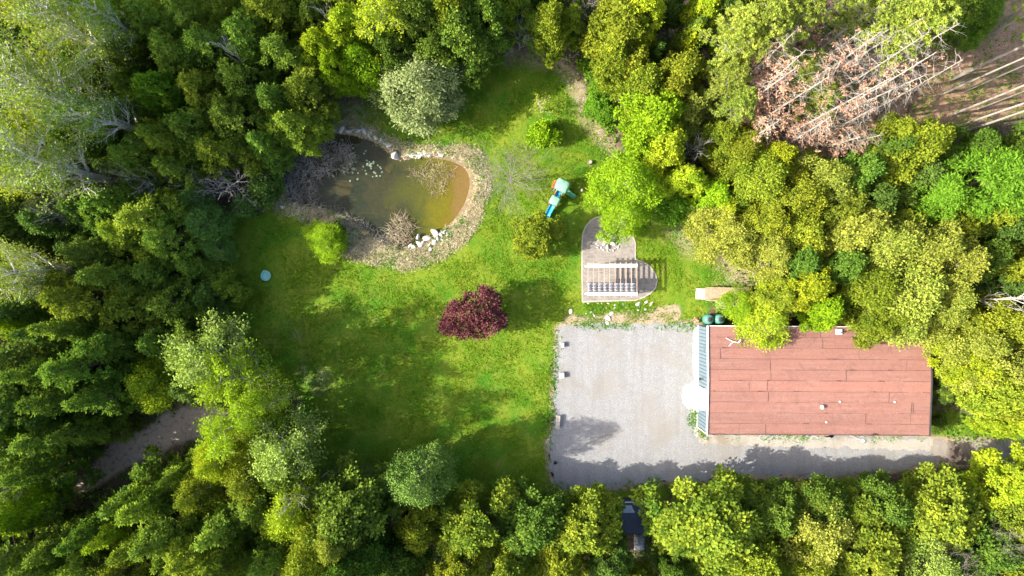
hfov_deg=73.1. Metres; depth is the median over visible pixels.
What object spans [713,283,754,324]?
leafy tree
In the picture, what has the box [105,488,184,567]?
cedar tree
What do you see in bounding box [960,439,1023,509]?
maple tree
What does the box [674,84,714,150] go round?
maple tree
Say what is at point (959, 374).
maple tree
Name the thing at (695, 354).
limestone strip
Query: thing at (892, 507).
maple tree
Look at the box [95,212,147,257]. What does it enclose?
cedar tree
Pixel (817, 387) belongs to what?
building
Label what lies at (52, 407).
cedar tree
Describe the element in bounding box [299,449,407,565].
maple tree
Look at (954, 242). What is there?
oak tree
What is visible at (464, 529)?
maple tree
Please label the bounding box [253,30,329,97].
cedar tree
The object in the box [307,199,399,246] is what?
bank reeds
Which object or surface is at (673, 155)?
maple tree
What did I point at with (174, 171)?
cedar tree
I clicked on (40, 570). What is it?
cedar tree
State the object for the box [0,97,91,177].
poplar tree
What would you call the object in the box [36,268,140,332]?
cedar tree
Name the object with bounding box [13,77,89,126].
cedar tree
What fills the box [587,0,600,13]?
cedar tree
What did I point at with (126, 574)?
cedar tree
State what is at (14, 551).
cedar tree
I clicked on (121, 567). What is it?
cedar tree
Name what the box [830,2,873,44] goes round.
maple tree
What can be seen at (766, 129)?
dead pine
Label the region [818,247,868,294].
maple tree
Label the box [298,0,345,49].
maple tree
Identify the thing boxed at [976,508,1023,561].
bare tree
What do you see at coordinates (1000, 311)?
oak tree
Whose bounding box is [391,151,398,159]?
boulder
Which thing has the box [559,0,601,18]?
cedar tree
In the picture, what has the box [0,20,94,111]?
poplar tree
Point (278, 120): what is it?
cedar tree
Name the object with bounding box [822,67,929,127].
dead pine
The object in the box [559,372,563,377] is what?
concrete block
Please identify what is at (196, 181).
bare shrub
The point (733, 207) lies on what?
maple tree
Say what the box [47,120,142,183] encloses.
cedar tree
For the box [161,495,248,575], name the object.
cedar tree
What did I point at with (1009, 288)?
cedar tree
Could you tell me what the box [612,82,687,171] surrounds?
maple tree
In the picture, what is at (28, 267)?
poplar tree
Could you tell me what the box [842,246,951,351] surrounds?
oak tree
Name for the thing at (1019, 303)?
dead tree
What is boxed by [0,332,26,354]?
cedar tree
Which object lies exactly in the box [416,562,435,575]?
maple tree
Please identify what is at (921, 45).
dead pine
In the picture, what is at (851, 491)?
maple tree
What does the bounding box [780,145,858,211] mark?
oak tree
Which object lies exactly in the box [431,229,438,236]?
boulder
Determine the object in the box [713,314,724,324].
water tank
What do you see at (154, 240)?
cedar tree
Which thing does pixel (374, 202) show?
water
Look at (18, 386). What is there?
cedar tree
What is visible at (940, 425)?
bush
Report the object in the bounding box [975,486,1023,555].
maple tree
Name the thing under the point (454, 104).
leafy tree
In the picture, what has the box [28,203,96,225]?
bare tree
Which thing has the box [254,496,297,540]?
cedar tree
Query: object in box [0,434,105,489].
cedar tree
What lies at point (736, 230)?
oak tree
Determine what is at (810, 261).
maple tree
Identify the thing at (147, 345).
cedar tree
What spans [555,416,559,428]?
bench
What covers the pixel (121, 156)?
cedar tree
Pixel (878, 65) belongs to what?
dead pine
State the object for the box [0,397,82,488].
cedar tree
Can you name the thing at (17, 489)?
bare tree
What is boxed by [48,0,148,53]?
poplar tree
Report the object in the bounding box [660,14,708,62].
cedar tree
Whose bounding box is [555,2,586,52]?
maple tree
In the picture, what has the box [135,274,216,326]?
cedar tree
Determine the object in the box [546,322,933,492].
gravel lot
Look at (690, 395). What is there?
limestone apron
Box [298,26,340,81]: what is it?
maple tree
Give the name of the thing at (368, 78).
leafy tree
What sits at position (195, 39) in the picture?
cedar tree
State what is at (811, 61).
pine tree
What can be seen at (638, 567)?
maple tree
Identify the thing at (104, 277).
cedar tree
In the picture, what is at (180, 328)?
cedar tree
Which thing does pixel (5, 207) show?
cedar tree
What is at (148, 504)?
cedar tree
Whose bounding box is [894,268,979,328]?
oak tree
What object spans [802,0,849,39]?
maple tree
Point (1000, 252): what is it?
maple tree
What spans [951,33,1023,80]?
pine tree
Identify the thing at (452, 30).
maple tree
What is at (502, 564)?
maple tree
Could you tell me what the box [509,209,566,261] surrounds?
maple tree
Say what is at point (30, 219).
cedar tree
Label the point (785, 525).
maple tree
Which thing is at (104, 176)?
bare tree
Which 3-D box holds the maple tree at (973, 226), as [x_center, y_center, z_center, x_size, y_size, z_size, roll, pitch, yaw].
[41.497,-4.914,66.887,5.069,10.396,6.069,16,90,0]
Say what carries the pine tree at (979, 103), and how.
on the ground at (168, 432)
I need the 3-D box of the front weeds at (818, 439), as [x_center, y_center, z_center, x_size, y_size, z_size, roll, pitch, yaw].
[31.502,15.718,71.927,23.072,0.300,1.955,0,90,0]
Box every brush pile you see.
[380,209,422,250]
[405,159,457,197]
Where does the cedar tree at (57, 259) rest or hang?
on the ground at (168, 432)
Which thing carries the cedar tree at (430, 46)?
on the ground at (168, 432)
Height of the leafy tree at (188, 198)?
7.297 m
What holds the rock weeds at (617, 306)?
on the ground at (168, 432)
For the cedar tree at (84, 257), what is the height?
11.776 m
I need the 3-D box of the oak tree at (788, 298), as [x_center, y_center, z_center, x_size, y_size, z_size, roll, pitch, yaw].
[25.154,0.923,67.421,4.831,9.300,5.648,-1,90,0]
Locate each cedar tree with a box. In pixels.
[0,5,60,69]
[0,84,21,112]
[0,105,33,139]
[0,113,51,144]
[0,178,36,244]
[0,187,64,268]
[0,188,73,259]
[0,226,41,256]
[0,256,72,285]
[0,276,36,299]
[0,288,99,341]
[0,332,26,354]
[0,339,76,390]
[0,341,104,390]
[0,373,80,438]
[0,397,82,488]
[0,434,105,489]
[0,439,38,469]
[0,478,20,491]
[0,484,75,575]
[0,528,40,564]
[0,534,34,564]
[1,44,52,67]
[1,134,80,191]
[1,342,43,393]
[2,22,31,46]
[3,514,109,575]
[5,408,128,456]
[7,302,102,349]
[12,362,122,418]
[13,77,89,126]
[14,195,106,263]
[16,0,92,46]
[16,47,86,99]
[21,488,118,571]
[22,26,107,70]
[26,296,140,344]
[32,105,108,156]
[32,322,142,398]
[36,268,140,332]
[43,401,144,446]
[43,549,104,575]
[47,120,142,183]
[50,0,88,30]
[51,502,144,556]
[52,528,138,575]
[53,185,131,241]
[55,41,146,105]
[58,233,136,268]
[60,376,169,416]
[74,177,156,237]
[74,255,174,296]
[75,0,136,51]
[81,516,147,555]
[90,316,154,366]
[91,524,167,575]
[92,0,172,67]
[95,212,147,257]
[95,444,178,520]
[96,262,180,339]
[103,351,164,385]
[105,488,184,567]
[106,130,175,192]
[107,183,205,264]
[108,63,171,123]
[113,556,149,575]
[114,445,200,526]
[121,0,210,66]
[124,559,150,575]
[126,480,222,565]
[129,240,193,304]
[133,118,200,175]
[134,309,198,363]
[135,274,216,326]
[138,555,182,575]
[140,205,212,272]
[147,26,221,91]
[149,521,212,575]
[150,150,214,196]
[156,456,220,488]
[159,101,245,170]
[161,0,229,68]
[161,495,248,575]
[163,307,230,371]
[167,358,224,408]
[174,68,247,139]
[174,249,237,281]
[176,0,212,25]
[177,25,261,94]
[187,277,234,323]
[188,517,275,575]
[192,477,268,552]
[193,128,265,181]
[193,342,258,413]
[203,87,295,158]
[205,265,253,308]
[208,0,257,56]
[212,51,285,122]
[217,5,291,89]
[229,401,300,449]
[234,467,303,532]
[235,0,297,34]
[237,528,296,575]
[240,0,317,54]
[243,127,305,184]
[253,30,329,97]
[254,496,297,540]
[255,81,312,155]
[257,103,334,157]
[263,0,317,40]
[279,62,341,140]
[409,33,464,101]
[516,0,535,44]
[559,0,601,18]
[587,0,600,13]
[645,41,665,63]
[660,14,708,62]
[691,562,730,575]
[767,1,815,62]
[806,188,869,234]
[839,135,917,161]
[922,0,984,52]
[932,368,970,405]
[933,0,1005,52]
[966,272,1023,308]
[980,214,1023,249]
[998,361,1023,439]
[1003,119,1023,146]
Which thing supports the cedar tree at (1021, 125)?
on the ground at (168, 432)
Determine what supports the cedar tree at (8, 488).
on the ground at (168, 432)
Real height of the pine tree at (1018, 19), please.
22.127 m
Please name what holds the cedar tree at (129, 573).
on the ground at (168, 432)
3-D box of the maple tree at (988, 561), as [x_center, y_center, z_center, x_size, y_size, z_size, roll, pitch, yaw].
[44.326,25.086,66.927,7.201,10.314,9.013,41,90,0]
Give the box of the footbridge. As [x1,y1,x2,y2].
[696,287,751,300]
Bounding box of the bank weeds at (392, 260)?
[271,118,492,270]
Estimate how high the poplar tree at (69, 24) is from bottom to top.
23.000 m
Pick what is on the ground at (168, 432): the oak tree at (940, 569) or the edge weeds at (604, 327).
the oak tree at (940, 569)
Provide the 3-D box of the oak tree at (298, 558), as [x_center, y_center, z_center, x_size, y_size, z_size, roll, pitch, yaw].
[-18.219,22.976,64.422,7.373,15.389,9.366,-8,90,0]
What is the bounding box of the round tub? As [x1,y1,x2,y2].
[261,270,270,280]
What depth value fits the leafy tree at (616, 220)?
66.65 m
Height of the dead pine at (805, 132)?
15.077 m
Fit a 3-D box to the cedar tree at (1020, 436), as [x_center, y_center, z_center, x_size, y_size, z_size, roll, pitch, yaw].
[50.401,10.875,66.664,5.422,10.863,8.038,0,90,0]
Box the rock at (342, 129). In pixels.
[338,126,344,132]
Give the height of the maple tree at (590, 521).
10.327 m
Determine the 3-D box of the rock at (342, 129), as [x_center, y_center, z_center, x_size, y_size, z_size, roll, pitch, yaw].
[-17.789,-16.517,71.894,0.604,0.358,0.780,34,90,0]
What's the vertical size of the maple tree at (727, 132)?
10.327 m
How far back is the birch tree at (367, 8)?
60.26 m
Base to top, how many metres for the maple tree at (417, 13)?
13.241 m
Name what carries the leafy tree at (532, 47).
on the ground at (168, 432)
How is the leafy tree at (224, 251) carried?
on the ground at (168, 432)
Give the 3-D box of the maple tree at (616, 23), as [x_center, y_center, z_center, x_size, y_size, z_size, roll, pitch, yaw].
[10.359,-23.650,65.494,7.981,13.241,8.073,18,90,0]
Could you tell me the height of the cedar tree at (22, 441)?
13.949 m
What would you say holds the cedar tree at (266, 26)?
on the ground at (168, 432)
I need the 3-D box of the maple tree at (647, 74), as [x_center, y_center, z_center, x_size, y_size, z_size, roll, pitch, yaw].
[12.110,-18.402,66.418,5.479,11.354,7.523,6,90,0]
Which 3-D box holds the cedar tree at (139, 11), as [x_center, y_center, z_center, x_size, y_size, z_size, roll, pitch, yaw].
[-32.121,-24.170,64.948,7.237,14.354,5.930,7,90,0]
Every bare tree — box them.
[0,466,65,511]
[26,184,97,235]
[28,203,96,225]
[64,158,147,201]
[270,470,329,517]
[453,139,558,226]
[566,0,596,30]
[683,131,712,160]
[900,541,987,575]
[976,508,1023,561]
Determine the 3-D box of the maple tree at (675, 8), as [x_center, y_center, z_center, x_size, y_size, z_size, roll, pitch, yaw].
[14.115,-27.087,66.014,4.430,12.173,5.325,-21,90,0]
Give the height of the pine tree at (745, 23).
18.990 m
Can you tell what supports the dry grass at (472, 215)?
on the ground at (168, 432)
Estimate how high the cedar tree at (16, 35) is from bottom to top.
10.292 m
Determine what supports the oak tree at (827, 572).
on the ground at (168, 432)
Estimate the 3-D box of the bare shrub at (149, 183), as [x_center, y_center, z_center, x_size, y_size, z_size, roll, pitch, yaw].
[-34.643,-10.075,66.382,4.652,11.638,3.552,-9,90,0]
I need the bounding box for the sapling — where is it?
[528,93,552,115]
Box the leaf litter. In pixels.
[725,329,917,361]
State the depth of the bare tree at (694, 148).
65.40 m
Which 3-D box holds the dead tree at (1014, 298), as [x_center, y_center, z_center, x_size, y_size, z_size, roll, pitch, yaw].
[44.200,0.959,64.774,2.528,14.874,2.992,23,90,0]
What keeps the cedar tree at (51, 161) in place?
on the ground at (168, 432)
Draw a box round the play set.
[545,178,576,217]
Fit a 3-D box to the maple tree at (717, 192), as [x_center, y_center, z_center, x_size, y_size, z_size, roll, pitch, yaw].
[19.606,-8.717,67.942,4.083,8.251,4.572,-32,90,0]
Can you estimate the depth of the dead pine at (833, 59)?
57.39 m
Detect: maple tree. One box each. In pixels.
[0,291,55,340]
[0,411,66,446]
[0,467,76,536]
[128,69,205,118]
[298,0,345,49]
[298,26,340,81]
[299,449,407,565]
[316,0,380,31]
[316,47,362,97]
[319,524,399,575]
[321,2,376,79]
[363,528,434,575]
[367,26,421,87]
[381,0,452,64]
[393,485,444,556]
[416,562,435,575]
[426,0,496,89]
[426,534,487,575]
[428,475,522,562]
[429,0,472,58]
[465,0,517,68]
[469,531,541,575]
[485,0,530,50]
[495,475,572,564]
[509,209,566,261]
[516,0,559,13]
[526,0,570,69]
[533,533,589,575]
[544,480,627,560]
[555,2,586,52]
[578,0,656,84]
[585,28,637,93]
[585,529,633,575]
[604,0,667,61]
[608,58,665,134]
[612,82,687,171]
[619,558,658,575]
[628,463,778,575]
[634,119,687,184]
[648,0,685,33]
[651,546,693,575]
[653,162,708,199]
[655,48,710,109]
[673,0,724,52]
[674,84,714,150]
[686,115,744,170]
[687,175,733,215]
[697,0,741,50]
[705,200,740,235]
[706,32,757,98]
[713,532,791,575]
[735,476,804,540]
[746,136,800,183]
[767,237,823,282]
[767,263,837,313]
[777,209,829,259]
[778,472,851,535]
[792,285,845,332]
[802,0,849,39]
[805,481,908,575]
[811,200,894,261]
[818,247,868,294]
[826,149,890,203]
[826,476,874,528]
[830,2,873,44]
[849,177,899,218]
[851,468,916,534]
[869,181,919,213]
[870,460,985,559]
[872,154,951,200]
[889,206,929,234]
[913,140,965,174]
[922,503,1023,575]
[925,344,1005,392]
[928,327,988,357]
[929,210,986,262]
[937,363,1023,423]
[939,122,1002,173]
[946,227,1014,284]
[949,192,1021,239]
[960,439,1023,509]
[961,130,1023,183]
[962,406,1023,439]
[973,555,1023,575]
[975,236,1023,292]
[975,372,1023,423]
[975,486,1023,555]
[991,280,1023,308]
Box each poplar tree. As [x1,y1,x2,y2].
[0,0,96,66]
[0,0,138,91]
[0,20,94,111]
[0,35,134,155]
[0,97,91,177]
[0,105,127,215]
[0,154,68,216]
[0,235,82,310]
[0,266,88,305]
[20,82,144,150]
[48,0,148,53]
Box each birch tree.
[153,307,267,391]
[185,338,287,412]
[193,401,267,466]
[224,381,298,438]
[244,402,332,488]
[347,0,410,63]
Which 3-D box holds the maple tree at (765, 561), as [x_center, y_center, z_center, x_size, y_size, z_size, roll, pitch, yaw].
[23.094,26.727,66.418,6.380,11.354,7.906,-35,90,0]
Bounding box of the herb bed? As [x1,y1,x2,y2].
[575,56,618,138]
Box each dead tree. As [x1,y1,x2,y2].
[206,36,257,73]
[306,0,329,21]
[975,286,1023,310]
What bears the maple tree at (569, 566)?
on the ground at (168, 432)
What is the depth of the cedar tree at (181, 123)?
62.53 m
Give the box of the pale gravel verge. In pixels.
[699,434,932,451]
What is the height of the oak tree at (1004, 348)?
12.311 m
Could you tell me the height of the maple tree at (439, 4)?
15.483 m
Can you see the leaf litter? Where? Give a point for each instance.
(807, 341)
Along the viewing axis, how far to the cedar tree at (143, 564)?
65.78 m
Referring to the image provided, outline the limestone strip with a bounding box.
[692,326,697,381]
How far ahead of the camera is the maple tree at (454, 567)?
63.76 m
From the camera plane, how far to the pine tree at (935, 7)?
53.85 m
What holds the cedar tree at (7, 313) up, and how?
on the ground at (168, 432)
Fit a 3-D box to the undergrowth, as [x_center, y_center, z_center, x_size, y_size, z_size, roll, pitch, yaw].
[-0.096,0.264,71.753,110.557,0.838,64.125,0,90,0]
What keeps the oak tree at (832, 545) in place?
on the ground at (168, 432)
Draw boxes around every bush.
[229,187,260,220]
[245,169,286,213]
[324,221,347,250]
[372,69,414,108]
[523,118,562,148]
[582,94,608,118]
[586,81,608,98]
[590,101,617,127]
[650,188,694,227]
[678,201,709,229]
[931,414,949,434]
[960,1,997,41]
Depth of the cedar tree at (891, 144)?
62.30 m
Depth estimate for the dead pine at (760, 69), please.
63.44 m
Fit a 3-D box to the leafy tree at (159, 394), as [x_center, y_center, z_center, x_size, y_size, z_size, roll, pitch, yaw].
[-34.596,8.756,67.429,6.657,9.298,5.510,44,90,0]
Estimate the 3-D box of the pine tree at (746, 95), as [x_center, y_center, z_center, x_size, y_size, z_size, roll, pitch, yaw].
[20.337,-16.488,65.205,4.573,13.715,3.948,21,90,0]
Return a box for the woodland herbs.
[671,0,1023,155]
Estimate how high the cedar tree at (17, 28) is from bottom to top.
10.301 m
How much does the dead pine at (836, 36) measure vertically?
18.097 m
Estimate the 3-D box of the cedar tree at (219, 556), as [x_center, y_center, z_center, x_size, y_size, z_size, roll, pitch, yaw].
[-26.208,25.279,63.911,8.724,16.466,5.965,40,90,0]
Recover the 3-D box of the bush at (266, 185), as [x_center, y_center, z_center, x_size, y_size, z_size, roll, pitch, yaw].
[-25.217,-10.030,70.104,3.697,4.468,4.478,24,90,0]
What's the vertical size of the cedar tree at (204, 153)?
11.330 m
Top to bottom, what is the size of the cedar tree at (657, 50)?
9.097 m
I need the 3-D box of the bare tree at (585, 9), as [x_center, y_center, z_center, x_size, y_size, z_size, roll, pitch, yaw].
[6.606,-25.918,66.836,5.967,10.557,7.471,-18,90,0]
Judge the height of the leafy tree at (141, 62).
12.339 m
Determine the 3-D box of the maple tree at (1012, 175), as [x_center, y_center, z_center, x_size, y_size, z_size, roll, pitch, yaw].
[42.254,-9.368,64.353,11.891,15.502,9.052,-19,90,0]
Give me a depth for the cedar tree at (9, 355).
62.17 m
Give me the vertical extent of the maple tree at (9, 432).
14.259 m
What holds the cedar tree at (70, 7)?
on the ground at (168, 432)
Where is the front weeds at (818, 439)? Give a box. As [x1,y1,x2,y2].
[707,435,922,447]
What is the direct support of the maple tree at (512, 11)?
on the ground at (168, 432)
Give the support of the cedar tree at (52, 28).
on the ground at (168, 432)
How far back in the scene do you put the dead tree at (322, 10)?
59.50 m
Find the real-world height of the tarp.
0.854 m
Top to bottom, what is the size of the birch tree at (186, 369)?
15.622 m
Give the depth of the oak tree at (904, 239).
61.07 m
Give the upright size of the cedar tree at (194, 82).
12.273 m
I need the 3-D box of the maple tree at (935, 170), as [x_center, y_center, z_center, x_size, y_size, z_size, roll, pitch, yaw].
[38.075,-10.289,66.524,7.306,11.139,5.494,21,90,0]
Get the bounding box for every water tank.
[702,314,713,323]
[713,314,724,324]
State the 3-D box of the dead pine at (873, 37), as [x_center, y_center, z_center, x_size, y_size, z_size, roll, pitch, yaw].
[26.974,-18.763,61.057,4.166,22.119,4.346,-12,90,0]
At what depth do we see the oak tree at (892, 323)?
64.18 m
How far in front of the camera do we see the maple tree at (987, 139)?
62.21 m
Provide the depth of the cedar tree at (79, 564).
62.25 m
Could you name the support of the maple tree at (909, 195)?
on the ground at (168, 432)
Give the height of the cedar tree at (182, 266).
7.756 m
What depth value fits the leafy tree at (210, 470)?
63.02 m
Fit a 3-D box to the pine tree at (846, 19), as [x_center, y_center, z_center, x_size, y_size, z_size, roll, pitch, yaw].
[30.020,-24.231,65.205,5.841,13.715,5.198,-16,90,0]
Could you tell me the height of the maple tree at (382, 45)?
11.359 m
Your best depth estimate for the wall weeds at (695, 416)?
71.93 m
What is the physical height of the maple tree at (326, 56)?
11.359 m
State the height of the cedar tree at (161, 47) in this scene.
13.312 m
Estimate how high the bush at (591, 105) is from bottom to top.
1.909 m
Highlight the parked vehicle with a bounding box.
[620,497,646,532]
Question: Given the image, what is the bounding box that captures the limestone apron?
[682,380,698,436]
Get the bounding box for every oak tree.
[275,482,338,575]
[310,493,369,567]
[680,199,767,271]
[704,121,766,189]
[708,144,791,224]
[716,196,794,254]
[726,227,793,280]
[734,165,833,230]
[747,273,796,323]
[771,530,835,575]
[775,477,857,575]
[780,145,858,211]
[827,211,927,282]
[830,250,901,335]
[841,282,920,349]
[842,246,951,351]
[857,111,956,200]
[865,217,970,285]
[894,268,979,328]
[894,519,966,575]
[900,230,992,308]
[917,307,1014,370]
[935,340,1023,396]
[936,285,1023,354]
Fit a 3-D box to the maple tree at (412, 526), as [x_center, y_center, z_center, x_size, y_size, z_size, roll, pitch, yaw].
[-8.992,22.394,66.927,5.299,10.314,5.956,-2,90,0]
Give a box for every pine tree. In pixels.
[693,1,766,74]
[702,55,752,111]
[709,84,760,129]
[725,0,803,62]
[731,0,757,8]
[751,0,829,66]
[761,40,830,107]
[780,71,845,124]
[810,0,874,48]
[831,0,913,51]
[834,0,966,73]
[838,2,961,75]
[843,0,955,61]
[943,37,1023,93]
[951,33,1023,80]
[951,85,1023,115]
[953,44,1023,77]
[956,102,1023,127]
[959,3,1023,51]
[964,64,1023,91]
[966,110,1023,131]
[978,91,1023,109]
[995,7,1023,25]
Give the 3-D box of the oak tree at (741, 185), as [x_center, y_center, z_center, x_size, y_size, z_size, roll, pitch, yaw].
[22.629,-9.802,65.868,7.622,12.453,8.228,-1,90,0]
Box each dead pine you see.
[700,26,800,97]
[710,61,799,128]
[712,65,832,136]
[720,111,783,165]
[734,46,817,124]
[749,44,790,97]
[751,0,830,91]
[761,0,843,83]
[768,75,891,143]
[769,24,891,121]
[769,110,832,157]
[770,118,834,154]
[772,29,887,109]
[777,28,861,92]
[798,127,866,166]
[800,25,932,114]
[811,100,882,143]
[814,50,945,136]
[815,0,889,57]
[818,123,883,159]
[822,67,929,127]
[827,17,926,86]
[839,19,963,92]
[844,51,963,125]
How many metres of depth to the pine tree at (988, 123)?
66.87 m
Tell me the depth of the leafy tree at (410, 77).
65.13 m
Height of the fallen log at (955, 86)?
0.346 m
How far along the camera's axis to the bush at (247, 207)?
69.51 m
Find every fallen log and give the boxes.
[874,82,906,119]
[907,62,922,113]
[933,74,976,98]
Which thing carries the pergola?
on the patio
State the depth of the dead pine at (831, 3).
60.13 m
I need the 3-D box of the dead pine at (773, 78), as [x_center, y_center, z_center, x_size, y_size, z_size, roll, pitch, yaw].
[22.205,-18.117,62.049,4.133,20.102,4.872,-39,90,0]
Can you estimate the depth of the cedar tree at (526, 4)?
64.89 m
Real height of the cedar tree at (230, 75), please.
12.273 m
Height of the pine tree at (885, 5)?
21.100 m
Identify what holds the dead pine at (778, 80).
on the ground at (168, 432)
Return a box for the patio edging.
[581,216,657,301]
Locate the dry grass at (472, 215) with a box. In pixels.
[269,117,493,273]
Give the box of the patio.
[581,217,655,300]
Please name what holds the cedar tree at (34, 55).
on the ground at (168, 432)
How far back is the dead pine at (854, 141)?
64.76 m
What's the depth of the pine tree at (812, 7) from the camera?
54.67 m
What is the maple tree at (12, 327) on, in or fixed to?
on the ground at (168, 432)
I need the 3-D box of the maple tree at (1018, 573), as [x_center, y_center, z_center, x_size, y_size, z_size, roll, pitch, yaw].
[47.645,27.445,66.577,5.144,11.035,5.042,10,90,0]
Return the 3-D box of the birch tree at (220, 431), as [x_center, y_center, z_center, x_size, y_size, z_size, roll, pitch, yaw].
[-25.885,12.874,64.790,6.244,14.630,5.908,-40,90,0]
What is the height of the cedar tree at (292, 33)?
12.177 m
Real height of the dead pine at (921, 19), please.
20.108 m
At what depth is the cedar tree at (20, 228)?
65.32 m
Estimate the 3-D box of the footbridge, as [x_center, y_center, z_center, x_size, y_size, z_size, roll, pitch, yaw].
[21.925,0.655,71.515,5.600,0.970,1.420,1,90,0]
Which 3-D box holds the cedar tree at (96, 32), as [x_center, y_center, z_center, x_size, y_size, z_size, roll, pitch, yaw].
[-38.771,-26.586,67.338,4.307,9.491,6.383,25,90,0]
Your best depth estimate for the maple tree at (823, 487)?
65.88 m
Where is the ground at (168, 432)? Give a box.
[0,0,1023,575]
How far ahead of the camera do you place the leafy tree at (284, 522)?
61.95 m
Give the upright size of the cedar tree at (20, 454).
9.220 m
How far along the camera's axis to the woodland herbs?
71.80 m
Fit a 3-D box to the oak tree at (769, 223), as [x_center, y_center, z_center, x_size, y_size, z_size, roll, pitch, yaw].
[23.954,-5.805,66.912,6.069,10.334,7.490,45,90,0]
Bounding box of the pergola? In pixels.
[585,262,636,296]
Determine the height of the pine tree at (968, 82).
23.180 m
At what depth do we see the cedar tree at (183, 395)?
64.95 m
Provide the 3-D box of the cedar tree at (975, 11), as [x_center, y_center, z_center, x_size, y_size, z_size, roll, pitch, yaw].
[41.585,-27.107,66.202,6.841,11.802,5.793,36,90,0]
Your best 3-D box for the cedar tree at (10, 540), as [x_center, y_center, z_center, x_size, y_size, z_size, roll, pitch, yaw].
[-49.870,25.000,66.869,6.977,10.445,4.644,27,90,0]
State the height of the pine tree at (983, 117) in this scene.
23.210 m
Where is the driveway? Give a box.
[800,435,1023,478]
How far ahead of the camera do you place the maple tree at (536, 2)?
65.45 m
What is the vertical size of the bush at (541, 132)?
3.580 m
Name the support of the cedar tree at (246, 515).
on the ground at (168, 432)
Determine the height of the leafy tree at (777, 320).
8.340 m
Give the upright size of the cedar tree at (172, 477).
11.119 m
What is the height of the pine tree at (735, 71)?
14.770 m
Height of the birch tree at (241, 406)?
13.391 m
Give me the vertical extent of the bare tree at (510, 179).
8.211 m
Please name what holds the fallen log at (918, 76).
on the ground at (168, 432)
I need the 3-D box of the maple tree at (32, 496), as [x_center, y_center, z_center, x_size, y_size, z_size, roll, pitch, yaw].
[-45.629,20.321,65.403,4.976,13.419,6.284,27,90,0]
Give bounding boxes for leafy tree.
[97,38,171,80]
[119,353,177,414]
[171,454,233,520]
[178,181,220,214]
[179,201,236,248]
[190,434,251,486]
[199,236,239,264]
[221,441,287,508]
[250,441,329,499]
[259,454,326,545]
[300,219,350,265]
[333,39,387,99]
[365,50,467,140]
[381,439,459,511]
[400,72,469,129]
[515,11,555,54]
[580,149,666,215]
[595,184,655,244]
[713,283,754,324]
[729,281,794,352]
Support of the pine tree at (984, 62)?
on the ground at (168, 432)
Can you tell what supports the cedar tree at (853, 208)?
on the ground at (168, 432)
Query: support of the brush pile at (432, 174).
in the water
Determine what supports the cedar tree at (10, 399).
on the ground at (168, 432)
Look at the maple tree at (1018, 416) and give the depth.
63.01 m
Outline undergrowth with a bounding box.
[10,0,1023,575]
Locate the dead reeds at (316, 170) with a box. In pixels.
[282,138,361,211]
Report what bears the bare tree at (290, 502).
on the ground at (168, 432)
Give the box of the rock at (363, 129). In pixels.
[361,127,366,134]
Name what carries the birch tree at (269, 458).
on the ground at (168, 432)
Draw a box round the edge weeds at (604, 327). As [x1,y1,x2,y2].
[542,314,694,493]
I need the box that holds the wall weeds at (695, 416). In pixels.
[686,407,706,441]
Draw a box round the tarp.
[634,533,644,549]
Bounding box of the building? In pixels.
[697,325,932,443]
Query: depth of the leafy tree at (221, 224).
66.67 m
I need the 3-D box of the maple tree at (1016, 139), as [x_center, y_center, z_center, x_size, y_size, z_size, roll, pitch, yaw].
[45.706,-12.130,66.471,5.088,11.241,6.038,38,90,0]
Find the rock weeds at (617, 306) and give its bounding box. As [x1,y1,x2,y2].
[583,299,653,316]
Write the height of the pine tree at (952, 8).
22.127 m
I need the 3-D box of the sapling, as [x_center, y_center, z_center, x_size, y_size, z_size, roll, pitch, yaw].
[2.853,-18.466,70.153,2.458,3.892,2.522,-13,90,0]
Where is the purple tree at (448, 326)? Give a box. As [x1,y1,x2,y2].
[435,282,510,341]
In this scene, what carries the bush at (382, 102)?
on the ground at (168, 432)
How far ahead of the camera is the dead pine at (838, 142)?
63.97 m
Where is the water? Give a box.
[283,134,469,246]
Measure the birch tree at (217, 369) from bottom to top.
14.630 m
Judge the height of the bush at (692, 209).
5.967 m
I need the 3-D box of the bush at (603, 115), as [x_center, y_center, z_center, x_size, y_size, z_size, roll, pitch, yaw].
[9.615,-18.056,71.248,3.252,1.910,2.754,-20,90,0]
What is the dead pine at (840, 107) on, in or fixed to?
on the ground at (168, 432)
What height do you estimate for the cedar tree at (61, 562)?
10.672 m
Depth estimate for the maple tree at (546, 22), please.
63.73 m
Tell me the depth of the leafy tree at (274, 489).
64.37 m
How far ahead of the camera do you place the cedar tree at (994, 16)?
65.98 m
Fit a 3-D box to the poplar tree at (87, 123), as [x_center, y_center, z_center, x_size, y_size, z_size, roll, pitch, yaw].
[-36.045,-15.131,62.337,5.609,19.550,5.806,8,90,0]
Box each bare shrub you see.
[109,162,177,196]
[167,162,224,198]
[188,164,264,209]
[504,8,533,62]
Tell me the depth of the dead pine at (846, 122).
62.61 m
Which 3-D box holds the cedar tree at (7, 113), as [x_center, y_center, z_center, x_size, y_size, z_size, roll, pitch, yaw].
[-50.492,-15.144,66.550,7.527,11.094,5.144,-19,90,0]
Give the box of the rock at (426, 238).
[423,236,430,240]
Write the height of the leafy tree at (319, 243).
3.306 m
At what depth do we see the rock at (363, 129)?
71.76 m
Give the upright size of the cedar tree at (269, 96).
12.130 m
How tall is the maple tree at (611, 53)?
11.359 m
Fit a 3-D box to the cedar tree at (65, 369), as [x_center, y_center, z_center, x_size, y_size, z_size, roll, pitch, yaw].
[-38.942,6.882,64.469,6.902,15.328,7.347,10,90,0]
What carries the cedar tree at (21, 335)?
on the ground at (168, 432)

